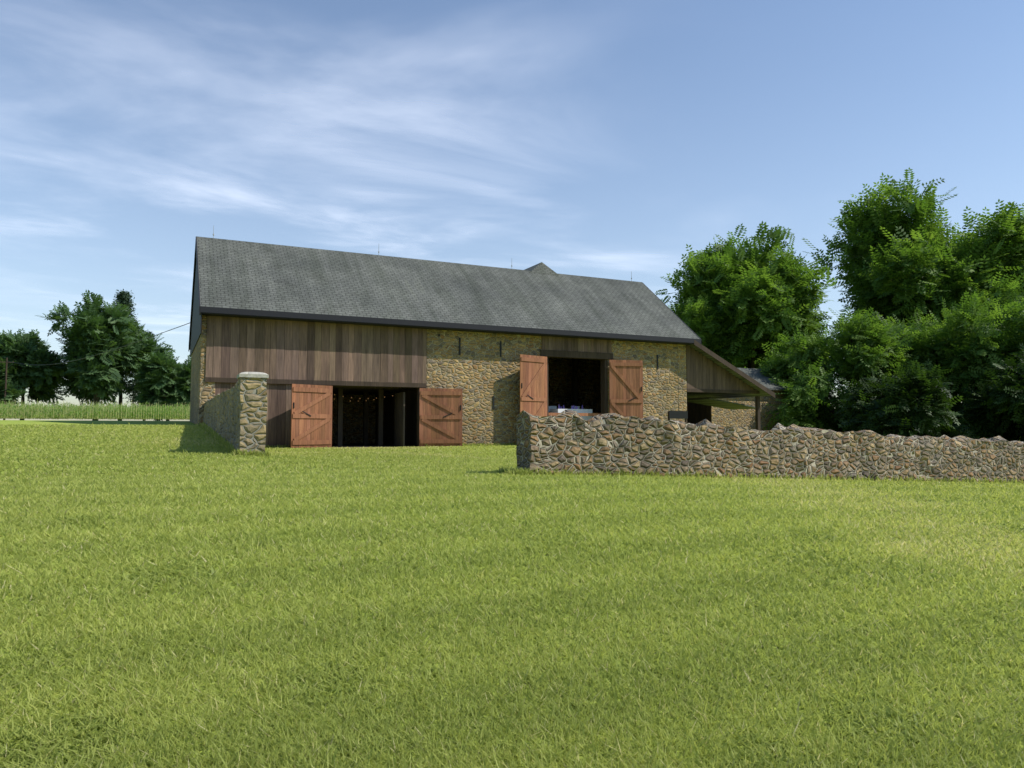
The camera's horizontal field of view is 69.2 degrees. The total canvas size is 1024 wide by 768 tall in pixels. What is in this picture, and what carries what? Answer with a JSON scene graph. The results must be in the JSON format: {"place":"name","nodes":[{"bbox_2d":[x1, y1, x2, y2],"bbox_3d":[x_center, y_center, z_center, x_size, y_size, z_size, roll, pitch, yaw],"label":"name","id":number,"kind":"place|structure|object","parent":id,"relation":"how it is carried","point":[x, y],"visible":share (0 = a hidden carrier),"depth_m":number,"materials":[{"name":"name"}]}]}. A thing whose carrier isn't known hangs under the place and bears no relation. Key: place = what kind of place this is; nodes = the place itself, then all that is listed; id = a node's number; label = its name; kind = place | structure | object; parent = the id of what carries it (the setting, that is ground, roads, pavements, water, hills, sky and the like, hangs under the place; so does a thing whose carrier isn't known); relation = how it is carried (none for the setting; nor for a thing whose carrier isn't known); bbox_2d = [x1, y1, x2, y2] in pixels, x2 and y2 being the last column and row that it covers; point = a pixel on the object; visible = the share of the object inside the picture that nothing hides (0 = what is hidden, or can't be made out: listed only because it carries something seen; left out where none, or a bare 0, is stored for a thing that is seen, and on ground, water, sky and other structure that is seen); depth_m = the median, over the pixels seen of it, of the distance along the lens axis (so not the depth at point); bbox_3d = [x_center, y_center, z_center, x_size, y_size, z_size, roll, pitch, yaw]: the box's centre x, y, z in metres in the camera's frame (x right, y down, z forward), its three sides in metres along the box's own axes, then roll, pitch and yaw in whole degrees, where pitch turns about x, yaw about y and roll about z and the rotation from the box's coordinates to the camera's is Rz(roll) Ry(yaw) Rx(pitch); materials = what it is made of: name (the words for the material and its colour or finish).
{"place":"outdoors","nodes":[
{"label":"outdoors","id":0,"kind":"place"},
{"bbox_2d":[0,398,189,419],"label":"corn field","id":1,"kind":"structure","parent":0,"point":[91,411],"depth_m":93.01,"materials":[{"name":"green plant"}]},
{"bbox_2d":[236,377,266,452],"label":"pillar wall","id":2,"kind":"structure","parent":0,"point":[252,411],"depth_m":15.32,"materials":[{"name":"beige stone"}]},
{"bbox_2d":[237,372,268,378],"bbox_3d":[-5.455,-0.184,15.595,0.580,0.130,0.580,2,-4,-25],"label":"pillar cap","id":3,"kind":"object","parent":2,"relation":"on","point":[254,374],"visible":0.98,"depth_m":15.35,"materials":[{"name":"stone"}]},
{"bbox_2d":[0,420,1023,767],"bbox_3d":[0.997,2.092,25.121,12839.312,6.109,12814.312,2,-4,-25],"label":"ground","id":4,"kind":"structure","parent":0,"point":[176,424],"depth_m":4.45,"materials":[{"name":"green plant"}]},
{"bbox_2d":[3,358,13,419],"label":"utility pole","id":5,"kind":"object","parent":4,"relation":"on","point":[6,362],"visible":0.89,"depth_m":105.33,"materials":[{"name":"brown wood"}]},
{"bbox_2d":[8,323,188,364],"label":"service wire","id":6,"kind":"object","parent":5,"relation":"attached to","point":[116,348],"visible":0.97,"depth_m":49.71,"materials":[{"name":"black metal"}]},
{"bbox_2d":[0,369,27,406],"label":"bush","id":7,"kind":"object","parent":4,"relation":"on","point":[13,393],"depth_m":106.35,"materials":[{"name":"green plant"}]},
{"bbox_2d":[0,328,69,419],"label":"tree","id":8,"kind":"object","parent":4,"relation":"on","point":[39,377],"depth_m":110.31,"materials":[{"name":"green plant"}]},
{"bbox_2d":[37,290,175,420],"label":"tree","id":9,"kind":"object","parent":4,"relation":"on","point":[95,328],"depth_m":110.83,"materials":[{"name":"green plant"}]},
{"bbox_2d":[109,289,142,420],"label":"pine tree","id":10,"kind":"object","parent":4,"relation":"on","point":[123,297],"depth_m":122.49,"materials":[{"name":"green plant"}]},
{"bbox_2d":[123,330,157,420],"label":"pine tree","id":11,"kind":"object","parent":4,"relation":"on","point":[132,399],"depth_m":127.09,"materials":[{"name":"green plant"}]},
{"bbox_2d":[131,350,190,420],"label":"tree","id":12,"kind":"object","parent":4,"relation":"on","point":[157,373],"depth_m":112.22,"materials":[{"name":"green plant"}]},
{"bbox_2d":[175,355,190,405],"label":"tree","id":13,"kind":"object","parent":4,"relation":"on","point":[183,379],"visible":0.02,"depth_m":114.12,"materials":[{"name":"green plant"}]},
{"bbox_2d":[203,381,238,448],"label":"retaining wall","id":14,"kind":"structure","parent":4,"relation":"on","point":[221,414],"depth_m":18.75,"materials":[{"name":"stone"}]},
{"bbox_2d":[221,319,599,446],"bbox_3d":[-3.299,-0.164,35.998,21.850,6.800,8.050,2,-4,-25],"label":"barn interior","id":15,"kind":"object","parent":4,"relation":"on","point":[396,420],"visible":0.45,"depth_m":33.19,"materials":[{"name":"black wood"}]},
{"bbox_2d":[190,312,686,444],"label":"barn stone walls","id":16,"kind":"structure","parent":4,"relation":"on","point":[480,371],"depth_m":33.11,"materials":[{"name":"beige stone"}]},
{"bbox_2d":[206,313,611,446],"bbox_3d":[-3.359,-0.157,31.529,17.902,5.639,0.147,2,-4,-25],"label":"wood siding","id":17,"kind":"object","parent":16,"relation":"attached to","point":[364,353],"visible":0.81,"depth_m":29.30,"materials":[{"name":"brown wood"}]},
{"bbox_2d":[205,350,612,447],"bbox_3d":[-3.389,0.491,31.633,17.980,4.360,0.470,2,-4,-25],"label":"timber door frame","id":18,"kind":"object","parent":16,"relation":"attached to","point":[603,358],"depth_m":31.29,"materials":[{"name":"brown wood"}]},
{"bbox_2d":[189,236,699,348],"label":"barn roof","id":19,"kind":"structure","parent":16,"relation":"on","point":[235,274],"depth_m":33.32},
{"bbox_2d":[188,236,700,357],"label":"roof trim","id":20,"kind":"structure","parent":19,"relation":"attached to","point":[196,318],"depth_m":31.21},
{"bbox_2d":[290,354,642,447],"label":"barn doors","id":21,"kind":"structure","parent":16,"relation":"attached to","point":[436,428],"depth_m":31.32,"materials":[{"name":"brown wood"}]},
{"bbox_2d":[293,383,641,417],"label":"door hinges","id":22,"kind":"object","parent":21,"relation":"attached to","point":[446,415],"depth_m":31.29,"materials":[{"name":"black metal"}]},
{"bbox_2d":[438,334,657,409],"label":"vents","id":23,"kind":"object","parent":16,"relation":"attached to","point":[501,356],"visible":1,"depth_m":32.62,"materials":[{"name":"black"}]},
{"bbox_2d":[549,413,600,415],"bbox_3d":[2.856,1.640,34.855,3.160,0.560,0.100,2,-4,-25],"label":"doorway rail","id":24,"kind":"object","parent":16,"relation":"attached to","point":[580,414],"visible":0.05,"depth_m":35.08,"materials":[{"name":"brown wood"}]},
{"bbox_2d":[199,422,1023,483],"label":"grass","id":25,"kind":"structure","parent":4,"relation":"on","point":[227,445],"depth_m":14.89,"materials":[{"name":"green plant"}]},
{"bbox_2d":[661,294,764,367],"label":"tree","id":26,"kind":"object","parent":4,"relation":"on","point":[711,327],"depth_m":65.89,"materials":[{"name":"green plant"}]},
{"bbox_2d":[687,340,774,430],"bbox_3d":[9.475,1.102,41.901,5.290,5.994,9.125,2,-4,-25],"label":"lean-to timber frame","id":27,"kind":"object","parent":4,"relation":"on","point":[742,374],"visible":0.66,"depth_m":38.27,"materials":[{"name":"brown wood"}]},
{"bbox_2d":[686,345,756,423],"bbox_3d":[9.108,1.224,42.142,4.800,5.780,8.580,2,-4,-25],"label":"lean to boards","id":28,"kind":"object","parent":27,"relation":"attached to","point":[703,372],"visible":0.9,"depth_m":38.11,"materials":[{"name":"brown wood"}]},
{"bbox_2d":[686,344,770,409],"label":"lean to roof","id":29,"kind":"object","parent":27,"relation":"on","point":[714,401],"visible":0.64,"depth_m":40.62,"materials":[{"name":"brown wood"}]},
{"bbox_2d":[654,221,837,368],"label":"tree","id":30,"kind":"object","parent":4,"relation":"on","point":[751,285],"depth_m":66.23,"materials":[{"name":"green plant"}]},
{"bbox_2d":[661,299,831,338],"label":"tree","id":31,"kind":"object","parent":4,"relation":"on","point":[669,306],"visible":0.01,"depth_m":92.06,"materials":[{"name":"green plant"}]},
{"bbox_2d":[712,390,789,430],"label":"outbuilding walls","id":32,"kind":"structure","parent":4,"relation":"on","point":[723,417],"depth_m":51.28,"materials":[{"name":"stone"}]},
{"bbox_2d":[738,368,793,390],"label":"lean-to roof","id":33,"kind":"structure","parent":32,"relation":"on","point":[757,375],"depth_m":53.67,"materials":[{"name":"grey metal"}]},
{"bbox_2d":[516,410,1023,482],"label":"yard wall","id":34,"kind":"structure","parent":4,"relation":"on","point":[610,442],"depth_m":13.89,"materials":[{"name":"stone"}]},
{"bbox_2d":[744,305,938,431],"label":"tree","id":35,"kind":"object","parent":4,"relation":"on","point":[879,347],"depth_m":51.98,"materials":[{"name":"green plant"}]},
{"bbox_2d":[836,358,974,437],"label":"shrub","id":36,"kind":"object","parent":4,"relation":"on","point":[912,402],"depth_m":44.53,"materials":[{"name":"green plant"}]},
{"bbox_2d":[802,167,1023,334],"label":"tree","id":37,"kind":"object","parent":4,"relation":"on","point":[877,278],"depth_m":69.97,"materials":[{"name":"green plant"}]},
{"bbox_2d":[883,272,1023,440],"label":"tree","id":38,"kind":"object","parent":4,"relation":"on","point":[976,345],"depth_m":51.30,"materials":[{"name":"green plant"}]},
{"bbox_2d":[955,343,1023,440],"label":"shrub","id":39,"kind":"object","parent":4,"relation":"on","point":[1000,410],"visible":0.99,"depth_m":46.57,"materials":[{"name":"green plant"}]},
{"bbox_2d":[0,0,1023,420],"label":"sky","id":40,"kind":"structure","parent":0,"point":[606,139],"materials":[{"name":"blue"}]},
{"bbox_2d":[549,406,579,410],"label":"chairs","id":41,"kind":"object","parent":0,"point":[555,407],"visible":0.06,"depth_m":37.09,"materials":[{"name":"white paint"}]},
{"bbox_2d":[550,409,591,419],"bbox_3d":[2.861,1.598,35.803,1.900,0.760,0.800,2,-4,-25],"label":"table cloth","id":42,"kind":"object","parent":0,"point":[576,410],"visible":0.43,"depth_m":35.61,"materials":[{"name":"white fabric"}]},
{"bbox_2d":[558,405,582,408],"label":"table flowers","id":43,"kind":"object","parent":42,"relation":"on","point":[572,407],"visible":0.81,"depth_m":35.67,"materials":[{"name":"purple plant"}]},
{"bbox_2d":[669,411,687,418],"bbox_3d":[7.953,1.472,35.464,1.100,0.370,0.040,2,-4,-25],"label":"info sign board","id":44,"kind":"object","parent":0,"point":[678,414],"visible":1,"depth_m":35.44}
]}

